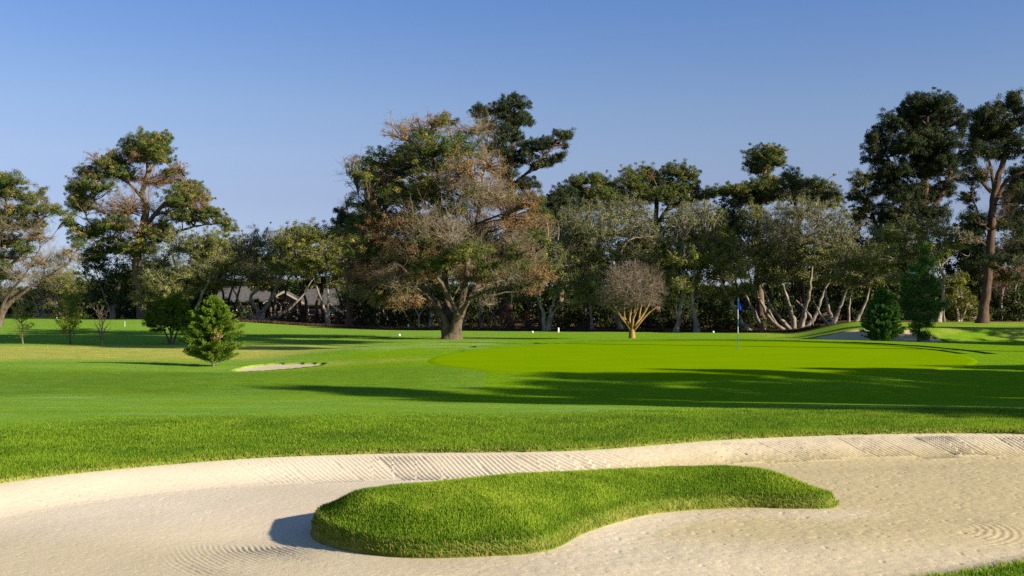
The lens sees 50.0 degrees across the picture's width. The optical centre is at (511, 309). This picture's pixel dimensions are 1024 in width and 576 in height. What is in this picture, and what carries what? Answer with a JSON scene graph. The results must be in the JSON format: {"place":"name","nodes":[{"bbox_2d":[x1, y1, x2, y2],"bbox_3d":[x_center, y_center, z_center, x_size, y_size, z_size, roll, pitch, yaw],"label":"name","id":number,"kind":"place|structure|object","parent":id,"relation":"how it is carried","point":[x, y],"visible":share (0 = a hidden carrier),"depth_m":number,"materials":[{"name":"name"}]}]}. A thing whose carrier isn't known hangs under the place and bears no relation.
{"place":"outdoors","nodes":[
{"label":"outdoors","id":0,"kind":"place"},
{"bbox_2d":[263,291,303,319],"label":"house","id":1,"kind":"structure","parent":0,"point":[294,298],"depth_m":130.56,"materials":[{"name":"grey"}]},
{"bbox_2d":[0,310,1023,575],"bbox_3d":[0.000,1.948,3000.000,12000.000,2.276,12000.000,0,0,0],"label":"ground","id":2,"kind":"structure","parent":0,"point":[50,372],"depth_m":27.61,"materials":[{"name":"green plant"}]},
{"bbox_2d":[0,280,35,317],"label":"oak tree","id":3,"kind":"object","parent":2,"relation":"on","point":[9,310],"visible":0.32,"depth_m":129.92,"materials":[{"name":"green plant"}]},
{"bbox_2d":[8,297,34,343],"bbox_3d":[-25.438,0.555,56.933,1.270,2.559,1.197,0,0,0],"label":"sapling","id":4,"kind":"object","parent":2,"relation":"on","point":[22,309],"visible":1,"depth_m":56.91,"materials":[{"name":"green plant"}]},
{"bbox_2d":[11,269,75,317],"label":"oak tree","id":5,"kind":"object","parent":2,"relation":"on","point":[40,291],"visible":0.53,"depth_m":127.91,"materials":[{"name":"green plant"}]},
{"bbox_2d":[0,168,87,325],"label":"leaning pine","id":6,"kind":"object","parent":2,"relation":"on","point":[24,223],"visible":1,"depth_m":87.25,"materials":[{"name":"green plant"}]},
{"bbox_2d":[29,298,91,317],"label":"bush","id":7,"kind":"object","parent":2,"relation":"on","point":[55,310],"visible":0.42,"depth_m":133.47,"materials":[{"name":"green plant"}]},
{"bbox_2d":[37,265,93,317],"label":"oak tree","id":8,"kind":"object","parent":2,"relation":"on","point":[62,286],"visible":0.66,"depth_m":125.11,"materials":[{"name":"green plant"}]},
{"bbox_2d":[52,286,87,343],"bbox_3d":[-22.936,0.279,56.859,1.644,3.113,1.758,0,0,-39],"label":"sapling","id":9,"kind":"object","parent":2,"relation":"on","point":[73,309],"visible":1,"depth_m":56.79,"materials":[{"name":"green plant"}]},
{"bbox_2d":[77,303,118,318],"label":"bush","id":10,"kind":"object","parent":2,"relation":"on","point":[92,311],"visible":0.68,"depth_m":119.66,"materials":[{"name":"green plant"}]},
{"bbox_2d":[89,302,110,344],"bbox_3d":[-21.002,0.616,55.876,1.148,2.456,1.456,0,0,0],"label":"sapling","id":11,"kind":"object","parent":2,"relation":"on","point":[100,325],"visible":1,"depth_m":55.92,"materials":[{"name":"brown plant"}]},
{"bbox_2d":[71,244,157,318],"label":"oak tree","id":12,"kind":"object","parent":2,"relation":"on","point":[123,277],"visible":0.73,"depth_m":113.21,"materials":[{"name":"green plant"}]},
{"bbox_2d":[96,280,134,317],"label":"oak tree","id":13,"kind":"object","parent":2,"relation":"on","point":[118,306],"visible":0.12,"depth_m":123.80,"materials":[{"name":"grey plant"}]},
{"bbox_2d":[116,304,136,318],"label":"bush","id":14,"kind":"object","parent":2,"relation":"on","point":[133,311],"visible":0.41,"depth_m":118.63,"materials":[{"name":"green plant"}]},
{"bbox_2d":[63,125,238,318],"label":"pine tree","id":15,"kind":"object","parent":2,"relation":"on","point":[153,148],"visible":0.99,"depth_m":110.51,"materials":[{"name":"green plant"}]},
{"bbox_2d":[144,258,192,294],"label":"oak tree","id":16,"kind":"object","parent":2,"relation":"on","point":[185,284],"visible":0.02,"depth_m":120.15,"materials":[{"name":"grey plant"}]},
{"bbox_2d":[141,292,196,343],"bbox_3d":[-17.786,0.440,56.923,3.228,2.801,2.241,0,0,0],"label":"round shrub","id":17,"kind":"object","parent":2,"relation":"on","point":[170,309],"visible":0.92,"depth_m":56.70,"materials":[{"name":"green plant"}]},
{"bbox_2d":[129,225,242,309],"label":"oak tree","id":18,"kind":"object","parent":2,"relation":"on","point":[204,269],"visible":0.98,"depth_m":107.01,"materials":[{"name":"green plant"}]},
{"bbox_2d":[179,289,232,318],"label":"bush","id":19,"kind":"object","parent":2,"relation":"on","point":[194,301],"visible":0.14,"depth_m":116.58,"materials":[{"name":"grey plant"}]},
{"bbox_2d":[185,232,231,299],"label":"oak tree","id":20,"kind":"object","parent":2,"relation":"on","point":[212,289],"visible":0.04,"depth_m":120.28,"materials":[{"name":"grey plant"}]},
{"bbox_2d":[177,294,246,366],"bbox_3d":[-9.989,0.711,36.688,2.141,2.502,2.161,0,0,33],"label":"young conifer","id":21,"kind":"object","parent":2,"relation":"on","point":[208,333],"visible":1,"depth_m":36.42,"materials":[{"name":"green plant"}]},
{"bbox_2d":[212,233,264,312],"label":"oak tree","id":22,"kind":"object","parent":2,"relation":"on","point":[230,293],"visible":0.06,"depth_m":121.89,"materials":[{"name":"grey plant"}]},
{"bbox_2d":[223,297,255,319],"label":"bush","id":23,"kind":"object","parent":2,"relation":"on","point":[231,303],"visible":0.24,"depth_m":115.81,"materials":[{"name":"green plant"}]},
{"bbox_2d":[217,286,278,317],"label":"house","id":24,"kind":"structure","parent":2,"relation":"on","point":[245,295],"depth_m":134.84,"materials":[{"name":"grey"}]},
{"bbox_2d":[234,297,277,320],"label":"bush","id":25,"kind":"object","parent":2,"relation":"on","point":[252,310],"visible":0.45,"depth_m":118.75,"materials":[{"name":"green plant"}]},
{"bbox_2d":[238,260,288,319],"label":"oak tree","id":26,"kind":"object","parent":2,"relation":"on","point":[265,286],"visible":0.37,"depth_m":117.86,"materials":[{"name":"plant"}]},
{"bbox_2d":[221,222,313,320],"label":"oak tree","id":27,"kind":"object","parent":2,"relation":"on","point":[248,272],"visible":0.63,"depth_m":111.72,"materials":[{"name":"green plant"}]},
{"bbox_2d":[245,295,296,317],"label":"bush","id":28,"kind":"object","parent":2,"relation":"on","point":[278,299],"visible":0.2,"depth_m":120.62,"materials":[{"name":"green plant"}]},
{"bbox_2d":[236,364,322,370],"bbox_3d":[-8.171,1.915,36.195,2.923,0.169,4.031,0,0,38],"label":"sand bunker","id":29,"kind":"object","parent":2,"relation":"on","point":[269,367],"visible":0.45,"depth_m":37.07},
{"bbox_2d":[266,297,317,322],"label":"dry brush","id":30,"kind":"object","parent":2,"relation":"on","point":[290,319],"visible":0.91,"depth_m":108.86,"materials":[{"name":"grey plant"}]},
{"bbox_2d":[270,243,320,321],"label":"oak tree","id":31,"kind":"object","parent":2,"relation":"on","point":[304,296],"visible":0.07,"depth_m":119.88,"materials":[{"name":"plant"}]},
{"bbox_2d":[284,307,319,320],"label":"bush","id":32,"kind":"object","parent":2,"relation":"on","point":[303,315],"visible":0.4,"depth_m":120.70,"materials":[{"name":"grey plant"}]},
{"bbox_2d":[260,217,360,323],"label":"oak tree","id":33,"kind":"object","parent":2,"relation":"on","point":[300,237],"visible":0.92,"depth_m":102.94,"materials":[{"name":"green plant"}]},
{"bbox_2d":[301,306,339,323],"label":"dry brush","id":34,"kind":"object","parent":2,"relation":"on","point":[318,321],"visible":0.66,"depth_m":111.88,"materials":[{"name":"grey plant"}]},
{"bbox_2d":[295,259,346,323],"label":"oak tree","id":35,"kind":"object","parent":2,"relation":"on","point":[321,282],"visible":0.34,"depth_m":115.88,"materials":[{"name":"green plant"}]},
{"bbox_2d":[320,309,357,322],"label":"bush","id":36,"kind":"object","parent":2,"relation":"on","point":[335,312],"visible":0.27,"depth_m":119.66,"materials":[{"name":"green plant"}]},
{"bbox_2d":[301,286,387,320],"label":"house","id":37,"kind":"structure","parent":2,"relation":"on","point":[311,294],"depth_m":131.01,"materials":[{"name":"grey"}]},
{"bbox_2d":[330,307,362,324],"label":"dry brush","id":38,"kind":"object","parent":2,"relation":"on","point":[343,317],"visible":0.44,"depth_m":111.86,"materials":[{"name":"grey plant"}]},
{"bbox_2d":[329,197,369,325],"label":"pine tree","id":39,"kind":"object","parent":2,"relation":"on","point":[339,222],"visible":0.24,"depth_m":107.78,"materials":[{"name":"green plant"}]},
{"bbox_2d":[337,285,376,323],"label":"oak tree","id":40,"kind":"object","parent":2,"relation":"on","point":[342,302],"visible":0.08,"depth_m":112.35,"materials":[{"name":"green plant"}]},
{"bbox_2d":[344,300,379,323],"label":"bush","id":41,"kind":"object","parent":2,"relation":"on","point":[358,310],"visible":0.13,"depth_m":117.45,"materials":[{"name":"green plant"}]},
{"bbox_2d":[327,254,420,321],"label":"oak tree","id":42,"kind":"object","parent":2,"relation":"on","point":[344,291],"visible":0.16,"depth_m":104.53,"materials":[{"name":"green plant"}]},
{"bbox_2d":[352,306,395,326],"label":"bush","id":43,"kind":"object","parent":2,"relation":"on","point":[366,315],"visible":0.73,"depth_m":103.69,"materials":[{"name":"green plant"}]},
{"bbox_2d":[367,306,422,327],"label":"bush","id":44,"kind":"object","parent":2,"relation":"on","point":[397,319],"visible":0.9,"depth_m":101.70,"materials":[{"name":"green plant"}]},
{"bbox_2d":[396,302,438,327],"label":"bush","id":45,"kind":"object","parent":2,"relation":"on","point":[411,313],"visible":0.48,"depth_m":103.63,"materials":[{"name":"green plant"}]},
{"bbox_2d":[393,253,457,327],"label":"oak tree","id":46,"kind":"object","parent":2,"relation":"on","point":[433,286],"visible":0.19,"depth_m":99.91,"materials":[{"name":"green plant"}]},
{"bbox_2d":[409,233,459,325],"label":"oak tree","id":47,"kind":"object","parent":2,"relation":"on","point":[439,295],"visible":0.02,"depth_m":113.38,"materials":[{"name":"green plant"}]},
{"bbox_2d":[421,303,469,326],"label":"bush","id":48,"kind":"object","parent":2,"relation":"on","point":[433,320],"visible":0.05,"depth_m":103.80,"materials":[{"name":"green plant"}]},
{"bbox_2d":[332,105,567,339],"bbox_3d":[-3.705,-5.204,65.427,14.625,14.862,12.830,0,0,0],"label":"half dead pine","id":49,"kind":"object","parent":2,"relation":"on","point":[380,195],"visible":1,"depth_m":63.17,"materials":[{"name":"green plant"}]},
{"bbox_2d":[464,300,501,327],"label":"bush","id":50,"kind":"object","parent":2,"relation":"on","point":[472,316],"visible":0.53,"depth_m":103.65,"materials":[{"name":"green plant"}]},
{"bbox_2d":[456,222,513,326],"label":"oak tree","id":51,"kind":"object","parent":2,"relation":"on","point":[492,245],"visible":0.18,"depth_m":109.90,"materials":[{"name":"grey plant"}]},
{"bbox_2d":[448,248,554,327],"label":"oak tree","id":52,"kind":"object","parent":2,"relation":"on","point":[522,298],"visible":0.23,"depth_m":96.59,"materials":[{"name":"green plant"}]},
{"bbox_2d":[463,305,539,328],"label":"dry brush","id":53,"kind":"object","parent":2,"relation":"on","point":[503,324],"visible":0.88,"depth_m":95.92,"materials":[{"name":"plant"}]},
{"bbox_2d":[0,433,1023,575],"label":"sand bunker","id":54,"kind":"object","parent":2,"relation":"on","point":[908,503],"visible":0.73,"depth_m":11.43},
{"bbox_2d":[310,464,838,558],"bbox_3d":[0.680,2.190,11.635,5.674,0.918,2.941,0,0,-33],"label":"grass mound","id":55,"kind":"object","parent":54,"relation":"on","point":[316,537],"depth_m":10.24,"materials":[{"name":"green plant"}]},
{"bbox_2d":[0,276,1023,322],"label":"distant woods","id":56,"kind":"object","parent":2,"relation":"on","point":[294,288],"visible":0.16,"depth_m":139.22,"materials":[{"name":"green plant"}]},
{"bbox_2d":[467,91,575,328],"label":"pine tree","id":57,"kind":"object","parent":2,"relation":"on","point":[511,121],"visible":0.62,"depth_m":97.28,"materials":[{"name":"green plant"}]},
{"bbox_2d":[505,309,554,328],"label":"dry brush","id":58,"kind":"object","parent":2,"relation":"on","point":[528,324],"visible":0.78,"depth_m":95.73,"materials":[{"name":"plant"}]},
{"bbox_2d":[513,233,566,327],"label":"oak tree","id":59,"kind":"object","parent":2,"relation":"on","point":[538,307],"visible":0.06,"depth_m":105.88,"materials":[{"name":"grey plant"}]},
{"bbox_2d":[538,182,583,328],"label":"pine tree","id":60,"kind":"object","parent":2,"relation":"on","point":[564,193],"visible":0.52,"depth_m":99.41,"materials":[{"name":"green plant"}]},
{"bbox_2d":[535,298,590,328],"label":"bush","id":61,"kind":"object","parent":2,"relation":"on","point":[572,315],"visible":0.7,"depth_m":97.71,"materials":[{"name":"green plant"}]},
{"bbox_2d":[528,196,619,330],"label":"oak tree","id":62,"kind":"object","parent":2,"relation":"on","point":[588,283],"visible":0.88,"depth_m":86.85,"materials":[{"name":"green plant"}]},
{"bbox_2d":[553,220,618,322],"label":"oak tree","id":63,"kind":"object","parent":2,"relation":"on","point":[591,246],"visible":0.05,"depth_m":101.57,"materials":[{"name":"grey plant"}]},
{"bbox_2d":[562,169,633,318],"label":"pine tree","id":64,"kind":"object","parent":2,"relation":"on","point":[602,186],"visible":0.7,"depth_m":105.22,"materials":[{"name":"green plant"}]},
{"bbox_2d":[571,296,634,328],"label":"bush","id":65,"kind":"object","parent":2,"relation":"on","point":[606,320],"visible":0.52,"depth_m":96.66,"materials":[{"name":"green plant"}]},
{"bbox_2d":[571,189,680,329],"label":"oak tree","id":66,"kind":"object","parent":2,"relation":"on","point":[635,214],"visible":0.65,"depth_m":88.82,"materials":[{"name":"green plant"}]},
{"bbox_2d":[593,259,670,337],"bbox_3d":[6.984,-0.649,63.383,4.799,4.884,4.422,0,0,0],"label":"leafless tree","id":67,"kind":"object","parent":2,"relation":"on","point":[631,296],"visible":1,"depth_m":63.16,"materials":[{"name":"brown plant"}]},
{"bbox_2d":[606,216,672,327],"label":"oak tree","id":68,"kind":"object","parent":2,"relation":"on","point":[655,224],"visible":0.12,"depth_m":101.87,"materials":[{"name":"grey plant"}]},
{"bbox_2d":[622,305,674,328],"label":"bush","id":69,"kind":"object","parent":2,"relation":"on","point":[653,314],"visible":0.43,"depth_m":95.65,"materials":[{"name":"green plant"}]},
{"bbox_2d":[611,158,706,326],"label":"pine tree","id":70,"kind":"object","parent":2,"relation":"on","point":[633,181],"visible":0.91,"depth_m":106.52,"materials":[{"name":"green plant"}]},
{"bbox_2d":[648,202,708,328],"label":"oak tree","id":71,"kind":"object","parent":2,"relation":"on","point":[664,255],"visible":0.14,"depth_m":99.19,"materials":[{"name":"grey plant"}]},
{"bbox_2d":[653,292,711,328],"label":"bush","id":72,"kind":"object","parent":2,"relation":"on","point":[672,318],"visible":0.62,"depth_m":94.71,"materials":[{"name":"green plant"}]},
{"bbox_2d":[427,341,977,377],"bbox_3d":[6.878,1.645,40.795,19.247,0.236,25.616,0,0,0],"label":"putting green","id":73,"kind":"object","parent":2,"relation":"on","point":[697,359],"visible":1,"depth_m":35.66,"materials":[{"name":"green plant"}]},
{"bbox_2d":[680,301,739,329],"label":"bush","id":74,"kind":"object","parent":2,"relation":"on","point":[721,313],"visible":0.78,"depth_m":92.76,"materials":[{"name":"green plant"}]},
{"bbox_2d":[656,197,764,331],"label":"oak tree","id":75,"kind":"object","parent":2,"relation":"on","point":[699,258],"visible":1,"depth_m":83.85,"materials":[{"name":"green plant"}]},
{"bbox_2d":[461,341,965,353],"bbox_3d":[7.408,1.571,47.179,19.426,0.112,14.089,0,0,0],"label":"turf step","id":76,"kind":"object","parent":2,"relation":"on","point":[765,341],"visible":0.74,"depth_m":47.90,"materials":[{"name":"green plant"}]},
{"bbox_2d":[696,192,754,320],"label":"oak tree","id":77,"kind":"object","parent":2,"relation":"on","point":[734,223],"visible":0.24,"depth_m":97.76,"materials":[{"name":"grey plant"}]},
{"bbox_2d":[472,339,995,353],"bbox_3d":[9.849,1.553,49.038,20.837,0.151,12.404,0,0,18],"label":"turf step","id":78,"kind":"object","parent":2,"relation":"on","point":[738,340],"visible":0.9,"depth_m":52.34,"materials":[{"name":"green plant"}]},
{"bbox_2d":[699,142,788,327],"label":"pine tree","id":79,"kind":"object","parent":2,"relation":"on","point":[764,162],"visible":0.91,"depth_m":104.47,"materials":[{"name":"green plant"}]},
{"bbox_2d":[717,310,773,329],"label":"bush","id":80,"kind":"object","parent":2,"relation":"on","point":[750,321],"visible":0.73,"depth_m":91.66,"materials":[{"name":"green plant"}]},
{"bbox_2d":[732,197,788,329],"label":"oak tree","id":81,"kind":"object","parent":2,"relation":"on","point":[753,233],"visible":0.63,"depth_m":87.89,"materials":[{"name":"green plant"}]},
{"bbox_2d":[752,298,806,329],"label":"bush","id":82,"kind":"object","parent":2,"relation":"on","point":[784,313],"visible":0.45,"depth_m":92.52,"materials":[{"name":"green plant"}]},
{"bbox_2d":[750,219,811,326],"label":"oak tree","id":83,"kind":"object","parent":2,"relation":"on","point":[798,297],"visible":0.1,"depth_m":96.04,"materials":[{"name":"green plant"}]},
{"bbox_2d":[770,166,845,323],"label":"pine tree","id":84,"kind":"object","parent":2,"relation":"on","point":[795,185],"visible":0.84,"depth_m":99.77,"materials":[{"name":"green plant"}]},
{"bbox_2d":[756,194,867,329],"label":"oak tree","id":85,"kind":"object","parent":2,"relation":"on","point":[810,236],"visible":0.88,"depth_m":84.92,"materials":[{"name":"green plant"}]},
{"bbox_2d":[793,302,841,325],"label":"bush","id":86,"kind":"object","parent":2,"relation":"on","point":[811,310],"visible":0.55,"depth_m":91.67,"materials":[{"name":"green plant"}]},
{"bbox_2d":[808,217,869,315],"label":"oak tree","id":87,"kind":"object","parent":2,"relation":"on","point":[860,240],"visible":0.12,"depth_m":94.57,"materials":[{"name":"green plant"}]},
{"bbox_2d":[823,283,872,320],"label":"bush","id":88,"kind":"object","parent":2,"relation":"on","point":[856,299],"visible":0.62,"depth_m":90.67,"materials":[{"name":"green plant"}]},
{"bbox_2d":[812,236,890,324],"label":"oak tree","id":89,"kind":"object","parent":2,"relation":"on","point":[858,265],"visible":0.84,"depth_m":81.87,"materials":[{"name":"green plant"}]},
{"bbox_2d":[842,167,881,292],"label":"pine tree","id":90,"kind":"object","parent":2,"relation":"on","point":[864,199],"visible":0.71,"depth_m":97.48,"materials":[{"name":"green plant"}]},
{"bbox_2d":[814,329,942,341],"bbox_3d":[19.835,1.487,60.763,8.040,0.817,4.320,0,0,0],"label":"sand bunker","id":91,"kind":"object","parent":2,"relation":"on","point":[905,336],"visible":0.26,"depth_m":61.60},
{"bbox_2d":[850,286,909,319],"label":"bush","id":92,"kind":"object","parent":2,"relation":"on","point":[889,292],"visible":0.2,"depth_m":89.69,"materials":[{"name":"green plant"}]},
{"bbox_2d":[858,287,906,340],"bbox_3d":[19.683,0.324,58.525,2.423,3.119,2.449,0,0,0],"label":"young conifer","id":93,"kind":"object","parent":2,"relation":"on","point":[882,322],"visible":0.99,"depth_m":58.10,"materials":[{"name":"green plant"}]},
{"bbox_2d":[860,218,935,315],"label":"oak tree","id":94,"kind":"object","parent":2,"relation":"on","point":[906,264],"visible":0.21,"depth_m":90.53,"materials":[{"name":"green plant"}]},
{"bbox_2d":[858,87,970,319],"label":"pine tree","id":95,"kind":"object","parent":2,"relation":"on","point":[925,142],"visible":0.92,"depth_m":90.85,"materials":[{"name":"green plant"}]},
{"bbox_2d":[854,213,979,321],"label":"oak tree","id":96,"kind":"object","parent":2,"relation":"on","point":[884,256],"visible":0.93,"depth_m":77.79,"materials":[{"name":"green plant"}]},
{"bbox_2d":[898,241,951,341],"bbox_3d":[22.626,-0.967,59.986,3.178,5.626,2.221,0,0,0],"label":"young pine","id":97,"kind":"object","parent":2,"relation":"on","point":[911,295],"visible":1,"depth_m":59.85,"materials":[{"name":"green plant"}]},
{"bbox_2d":[934,217,986,305],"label":"oak tree","id":98,"kind":"object","parent":2,"relation":"on","point":[949,270],"visible":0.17,"depth_m":93.86,"materials":[{"name":"green plant"}]},
{"bbox_2d":[940,268,992,321],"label":"bush","id":99,"kind":"object","parent":2,"relation":"on","point":[966,304],"visible":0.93,"depth_m":81.73,"materials":[{"name":"green plant"}]},
{"bbox_2d":[952,87,1023,322],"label":"pine tree","id":100,"kind":"object","parent":2,"relation":"on","point":[995,126],"visible":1,"depth_m":74.71,"materials":[{"name":"green plant"}]},
{"bbox_2d":[954,230,1023,319],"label":"oak tree","id":101,"kind":"object","parent":2,"relation":"on","point":[1003,300],"visible":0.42,"depth_m":89.89,"materials":[{"name":"green plant"}]},
{"bbox_2d":[969,308,1009,320],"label":"bush","id":102,"kind":"object","parent":2,"relation":"on","point":[992,314],"visible":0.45,"depth_m":85.64,"materials":[{"name":"green plant"}]},
{"bbox_2d":[994,301,1023,320],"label":"bush","id":103,"kind":"object","parent":2,"relation":"on","point":[1017,309],"visible":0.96,"depth_m":83.80,"materials":[{"name":"green plant"}]},
{"bbox_2d":[996,156,1023,244],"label":"pine tree","id":104,"kind":"object","parent":2,"relation":"on","point":[1018,212],"visible":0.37,"depth_m":91.46,"materials":[{"name":"green plant"}]},
{"bbox_2d":[0,0,1023,293],"label":"sky","id":105,"kind":"structure","parent":0,"point":[260,98],"materials":[{"name":"blue"}]},
{"bbox_2d":[230,318,820,332],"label":"dry grass","id":106,"kind":"structure","parent":0,"point":[807,327],"depth_m":89.82,"materials":[{"name":"green plant"}]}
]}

